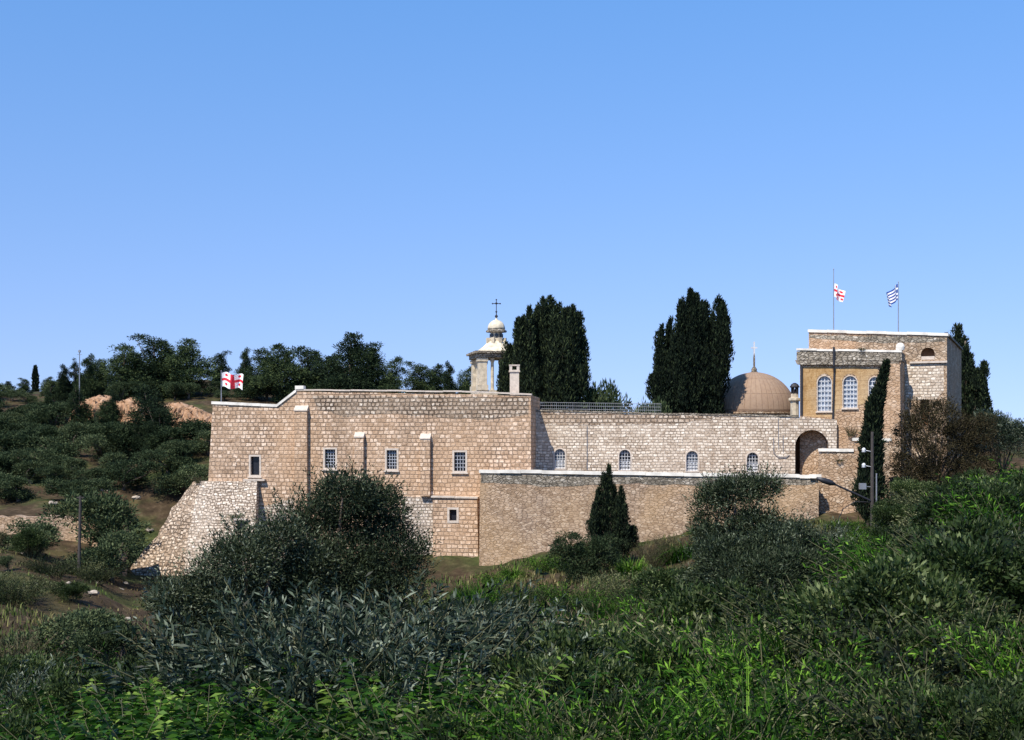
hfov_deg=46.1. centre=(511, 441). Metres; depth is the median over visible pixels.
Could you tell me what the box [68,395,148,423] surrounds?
earth bank
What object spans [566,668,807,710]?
tangled shrub
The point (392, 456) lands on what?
window
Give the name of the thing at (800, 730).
sumac shrub
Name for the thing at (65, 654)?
tangled shrub
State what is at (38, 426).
hillside olive tree
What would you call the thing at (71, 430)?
hillside olive tree
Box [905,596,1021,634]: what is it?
tangled shrub
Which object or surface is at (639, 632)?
leafy weed
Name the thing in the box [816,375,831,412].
window
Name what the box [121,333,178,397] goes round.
pine tree
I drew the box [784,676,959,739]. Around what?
tangled shrub
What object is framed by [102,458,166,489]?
hillside olive tree
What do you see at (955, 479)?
leafy shrub
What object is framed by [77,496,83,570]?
timber pole
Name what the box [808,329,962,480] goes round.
tower
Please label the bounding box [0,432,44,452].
hillside olive tree
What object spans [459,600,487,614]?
leafy shrub
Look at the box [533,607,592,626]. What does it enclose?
leafy weed
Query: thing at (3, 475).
hillside olive tree
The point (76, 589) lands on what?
leafy shrub
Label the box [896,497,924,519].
tangled shrub
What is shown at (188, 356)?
pine tree
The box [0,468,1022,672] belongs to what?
grass
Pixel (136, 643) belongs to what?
tangled shrub
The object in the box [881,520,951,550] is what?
leafy shrub
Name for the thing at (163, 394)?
hillside olive tree
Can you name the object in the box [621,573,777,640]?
leafy shrub
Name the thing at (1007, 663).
leafy weed
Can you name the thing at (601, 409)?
roof railing
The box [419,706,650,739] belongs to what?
tangled shrub
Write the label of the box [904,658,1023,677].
tangled shrub
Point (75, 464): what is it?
hillside olive tree
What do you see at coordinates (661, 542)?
dry shrub
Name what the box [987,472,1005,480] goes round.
leafy shrub
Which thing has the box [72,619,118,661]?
leafy shrub
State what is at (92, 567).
tangled shrub
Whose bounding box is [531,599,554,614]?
leafy weed
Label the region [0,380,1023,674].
ground
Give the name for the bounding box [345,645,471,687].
leafy shrub
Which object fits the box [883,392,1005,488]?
bare bush
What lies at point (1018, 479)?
leafy shrub
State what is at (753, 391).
church dome
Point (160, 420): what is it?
pine tree
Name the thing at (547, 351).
conifer tree
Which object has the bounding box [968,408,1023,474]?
loose tree
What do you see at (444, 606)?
leafy shrub
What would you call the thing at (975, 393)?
conifer tree
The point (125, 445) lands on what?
hillside olive tree
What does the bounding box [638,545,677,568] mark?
dry shrub
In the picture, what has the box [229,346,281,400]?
pine tree
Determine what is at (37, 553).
dry shrub
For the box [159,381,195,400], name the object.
hillside olive tree
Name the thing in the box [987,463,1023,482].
leafy weed
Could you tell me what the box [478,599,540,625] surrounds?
oleander shrub
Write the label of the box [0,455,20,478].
hillside olive tree
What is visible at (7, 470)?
hillside olive tree
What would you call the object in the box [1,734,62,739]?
leafy shrub
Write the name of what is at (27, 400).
hillside olive tree
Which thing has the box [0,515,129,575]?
dry stone wall
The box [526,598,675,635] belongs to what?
dry shrub
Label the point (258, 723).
sumac shrub
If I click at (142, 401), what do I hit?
pine tree
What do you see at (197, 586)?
olive tree
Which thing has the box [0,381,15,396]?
pine tree
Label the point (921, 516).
leafy shrub
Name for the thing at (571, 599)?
leafy shrub
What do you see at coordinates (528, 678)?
oleander shrub
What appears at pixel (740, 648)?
leafy weed
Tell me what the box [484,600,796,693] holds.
tangled shrub
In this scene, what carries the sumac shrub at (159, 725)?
on the ground at (154, 508)
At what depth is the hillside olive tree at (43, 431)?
126.70 m
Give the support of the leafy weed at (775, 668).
on the ground at (154, 508)
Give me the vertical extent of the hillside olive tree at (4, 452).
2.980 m
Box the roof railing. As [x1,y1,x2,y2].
[540,402,660,412]
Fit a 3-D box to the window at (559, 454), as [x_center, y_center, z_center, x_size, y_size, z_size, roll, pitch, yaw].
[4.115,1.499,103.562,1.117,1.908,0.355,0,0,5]
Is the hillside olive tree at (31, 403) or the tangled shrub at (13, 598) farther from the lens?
the hillside olive tree at (31, 403)
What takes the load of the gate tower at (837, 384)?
on the ground at (154, 508)
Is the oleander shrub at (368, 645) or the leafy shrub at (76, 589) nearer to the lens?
the oleander shrub at (368, 645)
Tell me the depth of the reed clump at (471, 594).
68.72 m
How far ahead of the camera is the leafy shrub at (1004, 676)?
13.33 m
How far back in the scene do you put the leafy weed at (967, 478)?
53.26 m
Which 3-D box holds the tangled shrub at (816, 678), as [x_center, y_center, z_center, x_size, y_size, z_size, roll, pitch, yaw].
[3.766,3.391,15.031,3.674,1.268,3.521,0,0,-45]
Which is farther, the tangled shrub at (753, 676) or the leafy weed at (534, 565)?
the leafy weed at (534, 565)
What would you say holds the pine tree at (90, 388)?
on the ground at (154, 508)
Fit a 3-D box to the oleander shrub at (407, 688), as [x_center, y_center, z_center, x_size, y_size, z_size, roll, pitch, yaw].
[-1.764,3.307,15.466,3.858,2.668,5.114,0,0,18]
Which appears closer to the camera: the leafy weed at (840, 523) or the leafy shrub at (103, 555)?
the leafy weed at (840, 523)
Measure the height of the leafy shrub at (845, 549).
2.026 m
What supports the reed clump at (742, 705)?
on the ground at (154, 508)
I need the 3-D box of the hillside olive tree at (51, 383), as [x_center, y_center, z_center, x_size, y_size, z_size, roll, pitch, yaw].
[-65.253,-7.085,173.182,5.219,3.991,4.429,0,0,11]
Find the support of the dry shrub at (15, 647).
on the ground at (154, 508)
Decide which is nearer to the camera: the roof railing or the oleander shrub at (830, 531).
the oleander shrub at (830, 531)
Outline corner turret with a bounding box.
[789,383,799,414]
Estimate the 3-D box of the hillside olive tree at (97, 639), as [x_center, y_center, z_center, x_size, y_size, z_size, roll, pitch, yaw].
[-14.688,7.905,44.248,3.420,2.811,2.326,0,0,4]
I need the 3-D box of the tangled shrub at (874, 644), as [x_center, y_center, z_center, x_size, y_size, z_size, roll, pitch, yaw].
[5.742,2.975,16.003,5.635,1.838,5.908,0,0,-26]
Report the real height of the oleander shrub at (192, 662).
2.826 m
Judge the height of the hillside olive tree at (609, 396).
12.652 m
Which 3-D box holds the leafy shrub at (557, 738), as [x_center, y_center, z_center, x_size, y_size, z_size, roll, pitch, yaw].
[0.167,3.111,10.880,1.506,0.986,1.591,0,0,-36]
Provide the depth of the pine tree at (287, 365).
162.35 m
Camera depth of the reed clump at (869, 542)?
48.96 m
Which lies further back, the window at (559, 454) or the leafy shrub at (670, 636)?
the window at (559, 454)
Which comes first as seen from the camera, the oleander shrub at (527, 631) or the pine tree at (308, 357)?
the oleander shrub at (527, 631)
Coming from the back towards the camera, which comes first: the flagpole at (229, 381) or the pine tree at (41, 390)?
the pine tree at (41, 390)
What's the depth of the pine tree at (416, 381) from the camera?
164.11 m
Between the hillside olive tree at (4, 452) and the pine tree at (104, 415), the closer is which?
the hillside olive tree at (4, 452)
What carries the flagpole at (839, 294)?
on the tower at (932, 366)
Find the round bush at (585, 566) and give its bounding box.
[546,530,622,584]
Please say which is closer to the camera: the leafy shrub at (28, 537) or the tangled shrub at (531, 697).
the tangled shrub at (531, 697)
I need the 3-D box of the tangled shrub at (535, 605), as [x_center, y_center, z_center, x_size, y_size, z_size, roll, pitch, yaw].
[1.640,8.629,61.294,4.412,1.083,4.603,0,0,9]
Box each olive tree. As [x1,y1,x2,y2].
[0,382,12,392]
[0,391,12,400]
[0,399,10,409]
[0,410,20,418]
[0,414,35,428]
[0,421,42,433]
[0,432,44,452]
[0,446,47,463]
[0,450,39,470]
[0,454,17,473]
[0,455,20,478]
[0,471,32,499]
[0,475,40,501]
[0,555,15,570]
[0,607,129,656]
[1,447,72,476]
[2,517,63,555]
[4,434,82,463]
[5,388,24,401]
[6,399,68,414]
[9,460,55,483]
[11,392,40,403]
[14,425,67,446]
[20,402,73,429]
[26,422,55,431]
[27,402,66,423]
[33,465,72,482]
[35,478,99,500]
[35,487,140,552]
[40,379,74,401]
[43,474,120,496]
[56,420,99,456]
[58,402,74,419]
[58,607,130,629]
[60,456,87,479]
[66,529,152,582]
[66,618,147,670]
[72,466,116,479]
[75,433,127,461]
[76,421,136,455]
[98,452,126,472]
[102,381,133,400]
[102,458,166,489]
[105,436,132,455]
[127,380,165,398]
[130,449,200,473]
[132,518,154,541]
[135,498,349,654]
[144,435,190,454]
[146,463,208,495]
[148,418,211,446]
[156,439,203,458]
[158,388,169,398]
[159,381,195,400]
[165,382,201,398]
[188,428,210,455]
[202,380,227,394]
[212,390,230,399]
[260,454,444,637]
[572,377,632,413]
[625,395,671,413]
[670,500,861,609]
[680,459,813,558]
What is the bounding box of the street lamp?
[816,432,876,528]
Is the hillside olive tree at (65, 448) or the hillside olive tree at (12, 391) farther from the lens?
the hillside olive tree at (12, 391)
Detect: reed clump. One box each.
[438,579,504,615]
[438,585,475,599]
[459,578,512,602]
[494,563,529,578]
[575,586,648,625]
[604,553,646,576]
[614,574,648,599]
[631,651,883,739]
[651,544,691,564]
[654,536,698,560]
[678,518,721,538]
[698,584,935,671]
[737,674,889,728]
[846,531,900,553]
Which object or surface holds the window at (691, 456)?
in the monastery hall
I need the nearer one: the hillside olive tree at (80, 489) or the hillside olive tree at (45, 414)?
the hillside olive tree at (80, 489)
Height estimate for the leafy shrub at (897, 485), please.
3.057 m
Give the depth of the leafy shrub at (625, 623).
24.12 m
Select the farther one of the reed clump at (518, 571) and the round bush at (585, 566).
the reed clump at (518, 571)
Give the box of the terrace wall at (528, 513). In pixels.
[479,470,820,565]
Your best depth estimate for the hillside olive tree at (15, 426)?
137.07 m
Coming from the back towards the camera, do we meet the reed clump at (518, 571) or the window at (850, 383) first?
the window at (850, 383)
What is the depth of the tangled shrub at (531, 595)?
62.60 m
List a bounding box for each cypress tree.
[31,364,39,391]
[849,358,891,526]
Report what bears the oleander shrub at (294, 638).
on the ground at (154, 508)
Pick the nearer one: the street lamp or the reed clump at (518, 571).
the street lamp
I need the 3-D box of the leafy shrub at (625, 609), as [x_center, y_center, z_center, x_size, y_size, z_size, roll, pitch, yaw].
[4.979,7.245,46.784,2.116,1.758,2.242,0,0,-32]
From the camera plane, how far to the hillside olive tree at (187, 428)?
126.39 m
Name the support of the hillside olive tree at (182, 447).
on the ground at (154, 508)
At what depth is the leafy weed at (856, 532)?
74.71 m
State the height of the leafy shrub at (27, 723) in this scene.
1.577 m
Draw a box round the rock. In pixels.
[88,590,98,594]
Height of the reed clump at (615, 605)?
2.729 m
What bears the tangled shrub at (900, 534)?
on the ground at (154, 508)
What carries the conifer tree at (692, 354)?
on the ground at (154, 508)
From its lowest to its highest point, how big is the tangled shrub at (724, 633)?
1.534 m
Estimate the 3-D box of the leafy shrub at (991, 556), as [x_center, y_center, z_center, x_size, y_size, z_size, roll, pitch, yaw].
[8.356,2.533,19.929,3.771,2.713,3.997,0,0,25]
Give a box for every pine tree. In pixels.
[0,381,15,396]
[16,378,33,393]
[37,376,53,397]
[43,389,54,404]
[51,363,74,401]
[61,383,94,424]
[68,357,82,391]
[76,353,103,398]
[89,358,108,391]
[89,400,121,425]
[99,342,159,399]
[101,389,123,433]
[119,383,182,451]
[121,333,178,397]
[126,424,152,459]
[138,404,176,454]
[155,338,220,397]
[210,350,232,388]
[228,347,251,397]
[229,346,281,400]
[248,343,319,402]
[272,345,326,401]
[308,331,383,392]
[314,354,342,387]
[347,341,393,392]
[374,355,409,392]
[401,360,437,393]
[428,363,447,393]
[439,361,458,393]
[455,366,470,393]
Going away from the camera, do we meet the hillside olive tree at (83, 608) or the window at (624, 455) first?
the hillside olive tree at (83, 608)
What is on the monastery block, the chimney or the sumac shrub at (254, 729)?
the chimney
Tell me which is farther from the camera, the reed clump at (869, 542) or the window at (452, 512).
the window at (452, 512)
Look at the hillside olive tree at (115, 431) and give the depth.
126.99 m
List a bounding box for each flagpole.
[221,370,242,401]
[833,268,845,329]
[886,281,898,331]
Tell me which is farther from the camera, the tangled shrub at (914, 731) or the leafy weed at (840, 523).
the leafy weed at (840, 523)
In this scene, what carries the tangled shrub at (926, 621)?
on the ground at (154, 508)
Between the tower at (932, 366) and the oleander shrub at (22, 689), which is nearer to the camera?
the oleander shrub at (22, 689)
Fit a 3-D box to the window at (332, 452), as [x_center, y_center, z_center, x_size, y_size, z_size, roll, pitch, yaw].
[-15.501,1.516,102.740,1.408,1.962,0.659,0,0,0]
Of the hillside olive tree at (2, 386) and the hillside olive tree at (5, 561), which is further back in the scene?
the hillside olive tree at (2, 386)
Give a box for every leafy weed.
[2,640,62,655]
[15,641,126,691]
[62,677,259,731]
[428,657,746,739]
[471,570,523,585]
[472,675,789,739]
[493,580,572,602]
[518,554,560,575]
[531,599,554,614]
[532,580,612,603]
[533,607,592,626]
[535,556,574,572]
[538,671,871,739]
[555,589,644,621]
[558,675,763,737]
[574,594,661,626]
[579,614,957,709]
[619,607,783,653]
[638,601,806,638]
[655,673,830,736]
[672,626,881,716]
[693,633,785,663]
[731,654,958,698]
[738,614,834,644]
[746,666,928,739]
[768,572,834,617]
[791,538,890,563]
[796,524,1011,584]
[821,519,867,530]
[826,532,870,550]
[828,519,859,528]
[832,666,1023,739]
[840,521,871,534]
[844,525,883,540]
[921,471,1021,496]
[922,485,1023,538]
[924,605,1023,685]
[977,453,1023,481]
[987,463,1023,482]
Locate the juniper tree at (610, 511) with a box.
[585,462,639,559]
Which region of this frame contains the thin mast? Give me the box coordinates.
[77,350,81,391]
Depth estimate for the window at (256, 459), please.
103.66 m
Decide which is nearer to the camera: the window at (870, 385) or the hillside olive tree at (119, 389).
the window at (870, 385)
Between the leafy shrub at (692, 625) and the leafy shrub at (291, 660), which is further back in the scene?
the leafy shrub at (692, 625)
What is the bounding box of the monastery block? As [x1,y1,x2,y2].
[131,386,543,575]
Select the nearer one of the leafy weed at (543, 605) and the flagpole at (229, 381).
the leafy weed at (543, 605)
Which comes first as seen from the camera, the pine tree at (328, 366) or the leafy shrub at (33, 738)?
the leafy shrub at (33, 738)
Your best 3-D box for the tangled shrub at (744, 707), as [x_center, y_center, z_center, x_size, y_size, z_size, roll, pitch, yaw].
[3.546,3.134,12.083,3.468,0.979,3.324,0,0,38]
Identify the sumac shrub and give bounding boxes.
[0,671,237,737]
[0,688,294,739]
[0,692,371,739]
[0,697,306,739]
[12,669,376,739]
[17,685,345,739]
[36,678,379,739]
[95,666,477,739]
[112,667,480,739]
[118,657,456,739]
[127,644,480,739]
[200,676,508,730]
[201,686,459,739]
[208,689,459,738]
[218,650,601,739]
[231,683,541,739]
[283,694,496,729]
[637,679,906,739]
[648,671,836,738]
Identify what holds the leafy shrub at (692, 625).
on the ground at (154, 508)
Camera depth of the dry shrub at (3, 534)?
86.30 m
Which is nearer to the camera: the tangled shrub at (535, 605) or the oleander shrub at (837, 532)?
the oleander shrub at (837, 532)
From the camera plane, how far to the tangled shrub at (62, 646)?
49.71 m
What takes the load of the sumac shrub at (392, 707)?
on the ground at (154, 508)
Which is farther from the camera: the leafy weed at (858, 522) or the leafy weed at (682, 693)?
the leafy weed at (858, 522)
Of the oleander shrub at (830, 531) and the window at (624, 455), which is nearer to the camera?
the oleander shrub at (830, 531)
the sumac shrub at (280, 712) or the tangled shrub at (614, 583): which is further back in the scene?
the tangled shrub at (614, 583)
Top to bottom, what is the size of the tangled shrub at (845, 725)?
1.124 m
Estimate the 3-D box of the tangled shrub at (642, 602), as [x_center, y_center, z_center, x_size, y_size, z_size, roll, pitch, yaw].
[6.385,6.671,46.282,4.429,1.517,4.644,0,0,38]
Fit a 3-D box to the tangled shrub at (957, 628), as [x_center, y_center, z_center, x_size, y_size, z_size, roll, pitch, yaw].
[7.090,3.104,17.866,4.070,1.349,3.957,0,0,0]
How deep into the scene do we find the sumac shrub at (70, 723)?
13.45 m
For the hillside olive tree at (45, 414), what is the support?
on the ground at (154, 508)
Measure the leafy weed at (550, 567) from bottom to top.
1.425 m
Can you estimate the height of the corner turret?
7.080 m
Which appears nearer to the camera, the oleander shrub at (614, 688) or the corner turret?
the oleander shrub at (614, 688)
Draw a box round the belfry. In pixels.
[466,299,506,394]
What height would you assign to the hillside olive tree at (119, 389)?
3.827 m
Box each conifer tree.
[496,294,591,412]
[644,287,735,415]
[946,322,993,451]
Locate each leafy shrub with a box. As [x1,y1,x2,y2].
[0,532,8,547]
[0,648,77,687]
[0,657,21,693]
[0,706,77,739]
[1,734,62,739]
[5,665,121,726]
[9,526,50,558]
[53,581,90,602]
[54,647,240,726]
[54,720,119,739]
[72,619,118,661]
[90,543,121,575]
[130,645,198,671]
[237,628,388,687]
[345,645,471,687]
[396,703,495,739]
[432,598,465,618]
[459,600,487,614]
[479,643,663,723]
[486,728,561,739]
[501,619,715,695]
[550,598,595,615]
[551,596,607,625]
[556,687,679,739]
[592,611,680,639]
[610,605,650,621]
[614,627,699,687]
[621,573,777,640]
[625,564,708,610]
[655,666,794,696]
[668,706,786,739]
[679,622,747,641]
[778,549,998,651]
[801,666,950,714]
[815,552,891,588]
[821,543,856,557]
[865,525,905,547]
[867,499,915,529]
[869,496,911,526]
[872,674,1023,739]
[881,476,943,498]
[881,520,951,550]
[890,552,1014,623]
[894,509,1023,626]
[898,608,1023,685]
[902,477,1023,532]
[941,686,1023,739]
[942,473,964,490]
[949,467,1018,490]
[958,471,1023,499]
[984,670,1023,692]
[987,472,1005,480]
[994,574,1023,624]
[1004,519,1023,535]
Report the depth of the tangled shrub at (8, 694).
18.57 m
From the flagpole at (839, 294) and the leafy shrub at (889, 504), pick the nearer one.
the leafy shrub at (889, 504)
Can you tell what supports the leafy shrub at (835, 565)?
on the ground at (154, 508)
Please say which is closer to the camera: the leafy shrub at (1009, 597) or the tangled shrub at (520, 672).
the tangled shrub at (520, 672)
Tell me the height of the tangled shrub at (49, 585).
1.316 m
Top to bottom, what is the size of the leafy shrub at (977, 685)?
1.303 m
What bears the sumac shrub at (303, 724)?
on the ground at (154, 508)
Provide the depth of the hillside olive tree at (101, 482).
108.43 m
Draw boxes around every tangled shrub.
[0,569,14,583]
[0,570,66,600]
[0,577,63,608]
[0,670,88,721]
[1,648,58,661]
[11,644,95,668]
[14,554,88,577]
[41,578,88,596]
[44,631,80,657]
[58,556,109,576]
[69,565,124,584]
[108,626,164,657]
[118,561,141,573]
[288,669,675,739]
[346,721,597,739]
[375,672,619,732]
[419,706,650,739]
[446,665,695,723]
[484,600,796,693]
[486,584,566,611]
[504,714,810,739]
[508,597,554,617]
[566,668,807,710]
[574,567,641,602]
[578,604,900,693]
[592,582,644,607]
[627,596,667,615]
[640,564,840,645]
[647,618,852,660]
[704,651,960,705]
[717,679,867,731]
[718,584,1023,691]
[736,698,854,738]
[739,666,928,719]
[748,677,1020,739]
[750,641,1023,739]
[757,611,941,681]
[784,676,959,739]
[794,626,1010,687]
[800,567,851,590]
[810,651,986,689]
[819,686,953,735]
[823,570,856,589]
[859,517,1023,556]
[859,597,1023,675]
[865,594,1023,679]
[871,508,916,528]
[882,487,947,514]
[890,522,1023,552]
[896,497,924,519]
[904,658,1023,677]
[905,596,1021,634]
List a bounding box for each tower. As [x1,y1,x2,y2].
[795,343,904,496]
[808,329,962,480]
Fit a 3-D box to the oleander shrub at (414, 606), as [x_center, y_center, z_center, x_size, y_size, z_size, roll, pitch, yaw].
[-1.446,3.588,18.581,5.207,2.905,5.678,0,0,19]
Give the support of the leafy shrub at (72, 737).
on the ground at (154, 508)
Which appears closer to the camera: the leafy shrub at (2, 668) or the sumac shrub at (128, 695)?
the sumac shrub at (128, 695)
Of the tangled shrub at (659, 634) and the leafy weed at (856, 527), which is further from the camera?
the leafy weed at (856, 527)
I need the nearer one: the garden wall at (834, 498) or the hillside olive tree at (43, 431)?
the garden wall at (834, 498)
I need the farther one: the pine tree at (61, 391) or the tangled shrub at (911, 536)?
the pine tree at (61, 391)
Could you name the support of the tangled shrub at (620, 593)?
on the ground at (154, 508)
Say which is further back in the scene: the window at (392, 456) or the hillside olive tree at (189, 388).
the hillside olive tree at (189, 388)
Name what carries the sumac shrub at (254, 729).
on the ground at (154, 508)
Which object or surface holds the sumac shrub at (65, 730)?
on the ground at (154, 508)
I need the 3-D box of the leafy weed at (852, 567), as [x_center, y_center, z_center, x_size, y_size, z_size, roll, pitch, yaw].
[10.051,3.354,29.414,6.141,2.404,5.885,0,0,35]
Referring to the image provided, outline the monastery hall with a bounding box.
[536,409,836,491]
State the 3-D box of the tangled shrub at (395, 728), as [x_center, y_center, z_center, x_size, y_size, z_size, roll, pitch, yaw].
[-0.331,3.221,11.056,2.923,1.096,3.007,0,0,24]
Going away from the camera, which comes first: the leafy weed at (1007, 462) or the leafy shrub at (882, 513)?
the leafy weed at (1007, 462)
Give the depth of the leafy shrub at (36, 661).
31.29 m
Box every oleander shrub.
[0,653,106,713]
[0,658,72,720]
[62,578,520,735]
[90,586,470,713]
[132,567,548,710]
[150,610,445,711]
[196,588,537,725]
[204,618,449,664]
[211,562,606,693]
[239,612,556,702]
[273,569,566,662]
[337,586,606,684]
[353,614,646,719]
[364,636,629,714]
[432,596,516,621]
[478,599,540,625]
[516,666,684,731]
[779,519,862,547]
[813,524,853,542]
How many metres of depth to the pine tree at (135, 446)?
127.64 m
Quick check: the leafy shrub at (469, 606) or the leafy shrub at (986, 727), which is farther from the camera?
the leafy shrub at (469, 606)
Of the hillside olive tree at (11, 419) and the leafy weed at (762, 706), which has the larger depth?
the hillside olive tree at (11, 419)
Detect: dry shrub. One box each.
[0,528,8,545]
[0,625,73,661]
[22,545,49,558]
[103,632,148,660]
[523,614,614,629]
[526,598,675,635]
[627,539,669,560]
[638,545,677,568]
[650,533,683,550]
[843,426,860,435]
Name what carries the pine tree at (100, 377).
on the ground at (154, 508)
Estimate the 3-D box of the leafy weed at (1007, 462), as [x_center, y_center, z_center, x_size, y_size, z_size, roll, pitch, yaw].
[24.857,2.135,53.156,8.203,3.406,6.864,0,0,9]
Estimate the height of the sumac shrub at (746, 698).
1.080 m
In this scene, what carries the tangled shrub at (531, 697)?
on the ground at (154, 508)
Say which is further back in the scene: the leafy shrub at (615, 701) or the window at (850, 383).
the window at (850, 383)
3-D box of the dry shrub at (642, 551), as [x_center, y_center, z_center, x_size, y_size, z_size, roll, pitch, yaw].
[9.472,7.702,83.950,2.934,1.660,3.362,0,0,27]
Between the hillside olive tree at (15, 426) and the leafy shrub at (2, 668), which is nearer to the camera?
the leafy shrub at (2, 668)
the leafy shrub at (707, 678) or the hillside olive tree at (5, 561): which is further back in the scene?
the hillside olive tree at (5, 561)
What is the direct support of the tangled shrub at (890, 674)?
on the ground at (154, 508)
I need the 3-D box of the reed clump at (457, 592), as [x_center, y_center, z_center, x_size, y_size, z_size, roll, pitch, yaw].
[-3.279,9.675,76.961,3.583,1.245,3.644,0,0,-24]
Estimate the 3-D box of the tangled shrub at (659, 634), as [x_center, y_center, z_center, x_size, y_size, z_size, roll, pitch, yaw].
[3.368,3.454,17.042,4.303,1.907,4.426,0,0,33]
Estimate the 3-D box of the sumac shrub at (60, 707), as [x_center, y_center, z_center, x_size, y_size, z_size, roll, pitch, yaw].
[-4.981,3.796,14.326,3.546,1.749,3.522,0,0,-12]
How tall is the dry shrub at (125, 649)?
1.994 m
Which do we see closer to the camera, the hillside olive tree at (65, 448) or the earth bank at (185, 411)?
the hillside olive tree at (65, 448)
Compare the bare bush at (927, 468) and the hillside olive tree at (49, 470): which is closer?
the bare bush at (927, 468)
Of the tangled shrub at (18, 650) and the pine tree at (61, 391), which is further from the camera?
the pine tree at (61, 391)
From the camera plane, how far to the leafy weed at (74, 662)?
32.54 m
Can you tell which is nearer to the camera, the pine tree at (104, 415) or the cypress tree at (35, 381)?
the pine tree at (104, 415)
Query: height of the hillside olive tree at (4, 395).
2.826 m
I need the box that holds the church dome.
[722,342,790,415]
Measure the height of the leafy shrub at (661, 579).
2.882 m
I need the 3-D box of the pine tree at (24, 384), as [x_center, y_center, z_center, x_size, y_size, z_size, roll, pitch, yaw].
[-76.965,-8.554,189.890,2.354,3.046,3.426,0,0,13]
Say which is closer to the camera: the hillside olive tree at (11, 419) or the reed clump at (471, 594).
the reed clump at (471, 594)
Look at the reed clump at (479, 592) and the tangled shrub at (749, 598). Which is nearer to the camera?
the tangled shrub at (749, 598)
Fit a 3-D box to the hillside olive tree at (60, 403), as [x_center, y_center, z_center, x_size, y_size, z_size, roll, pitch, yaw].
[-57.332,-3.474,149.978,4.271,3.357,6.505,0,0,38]
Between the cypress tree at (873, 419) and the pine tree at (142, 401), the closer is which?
the cypress tree at (873, 419)
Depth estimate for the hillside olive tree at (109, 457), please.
118.72 m
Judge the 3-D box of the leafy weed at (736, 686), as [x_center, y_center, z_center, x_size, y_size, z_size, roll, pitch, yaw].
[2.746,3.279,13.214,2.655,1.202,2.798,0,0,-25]
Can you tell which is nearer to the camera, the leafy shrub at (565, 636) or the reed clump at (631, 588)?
the leafy shrub at (565, 636)
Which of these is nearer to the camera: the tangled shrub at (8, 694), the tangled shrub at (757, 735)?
the tangled shrub at (757, 735)
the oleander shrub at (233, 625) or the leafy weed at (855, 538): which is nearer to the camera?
the oleander shrub at (233, 625)
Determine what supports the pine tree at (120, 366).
on the ground at (154, 508)
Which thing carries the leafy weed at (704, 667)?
on the ground at (154, 508)
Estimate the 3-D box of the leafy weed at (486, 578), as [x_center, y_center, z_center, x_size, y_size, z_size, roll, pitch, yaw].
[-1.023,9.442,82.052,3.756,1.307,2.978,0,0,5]
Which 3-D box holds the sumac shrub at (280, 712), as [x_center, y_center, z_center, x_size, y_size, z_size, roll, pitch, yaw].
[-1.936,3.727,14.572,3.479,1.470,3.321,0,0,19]
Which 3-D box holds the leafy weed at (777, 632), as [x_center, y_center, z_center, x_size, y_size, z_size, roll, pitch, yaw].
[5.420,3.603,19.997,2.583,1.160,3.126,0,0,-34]
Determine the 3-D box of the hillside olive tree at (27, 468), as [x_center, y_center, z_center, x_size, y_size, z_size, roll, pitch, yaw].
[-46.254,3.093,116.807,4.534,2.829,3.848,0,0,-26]
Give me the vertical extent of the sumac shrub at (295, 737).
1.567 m
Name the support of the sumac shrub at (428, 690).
on the ground at (154, 508)
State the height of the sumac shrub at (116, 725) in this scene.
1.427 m
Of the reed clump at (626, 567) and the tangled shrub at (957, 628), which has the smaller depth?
the tangled shrub at (957, 628)
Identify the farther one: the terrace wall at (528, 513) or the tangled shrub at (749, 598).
the terrace wall at (528, 513)
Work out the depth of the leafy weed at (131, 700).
15.16 m
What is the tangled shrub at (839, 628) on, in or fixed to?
on the ground at (154, 508)
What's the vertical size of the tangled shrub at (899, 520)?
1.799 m
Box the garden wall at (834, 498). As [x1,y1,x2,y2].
[818,438,890,513]
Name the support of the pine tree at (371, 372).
on the ground at (154, 508)
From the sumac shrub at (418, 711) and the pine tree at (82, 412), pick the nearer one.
the sumac shrub at (418, 711)
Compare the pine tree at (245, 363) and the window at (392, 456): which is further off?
the pine tree at (245, 363)
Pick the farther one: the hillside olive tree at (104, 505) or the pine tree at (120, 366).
the pine tree at (120, 366)
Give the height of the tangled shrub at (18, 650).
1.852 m
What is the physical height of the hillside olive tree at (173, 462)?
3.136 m
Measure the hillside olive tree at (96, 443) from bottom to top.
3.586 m
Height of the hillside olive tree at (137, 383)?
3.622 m
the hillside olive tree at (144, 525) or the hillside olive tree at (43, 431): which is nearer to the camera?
the hillside olive tree at (144, 525)
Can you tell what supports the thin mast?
on the ground at (154, 508)
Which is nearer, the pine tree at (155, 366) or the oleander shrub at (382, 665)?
the oleander shrub at (382, 665)
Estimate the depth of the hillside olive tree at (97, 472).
113.49 m
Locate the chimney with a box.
[509,365,519,394]
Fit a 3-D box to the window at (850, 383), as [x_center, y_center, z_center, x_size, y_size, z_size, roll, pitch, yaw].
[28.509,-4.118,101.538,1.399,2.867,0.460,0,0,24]
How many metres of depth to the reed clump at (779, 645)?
17.81 m
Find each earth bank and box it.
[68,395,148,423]
[166,402,211,427]
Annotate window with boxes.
[247,455,261,477]
[322,448,337,470]
[384,448,398,471]
[447,507,458,522]
[451,450,467,473]
[553,448,565,469]
[618,448,631,470]
[685,450,698,471]
[746,451,759,472]
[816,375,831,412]
[841,375,858,408]
[868,376,876,395]
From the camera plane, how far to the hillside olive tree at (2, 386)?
174.86 m
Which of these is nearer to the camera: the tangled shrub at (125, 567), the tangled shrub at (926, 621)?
the tangled shrub at (926, 621)
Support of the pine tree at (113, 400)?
on the ground at (154, 508)
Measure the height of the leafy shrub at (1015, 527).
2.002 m
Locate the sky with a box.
[0,0,1023,422]
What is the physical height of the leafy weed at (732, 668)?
1.923 m
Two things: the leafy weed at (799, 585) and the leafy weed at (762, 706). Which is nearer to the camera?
the leafy weed at (762, 706)

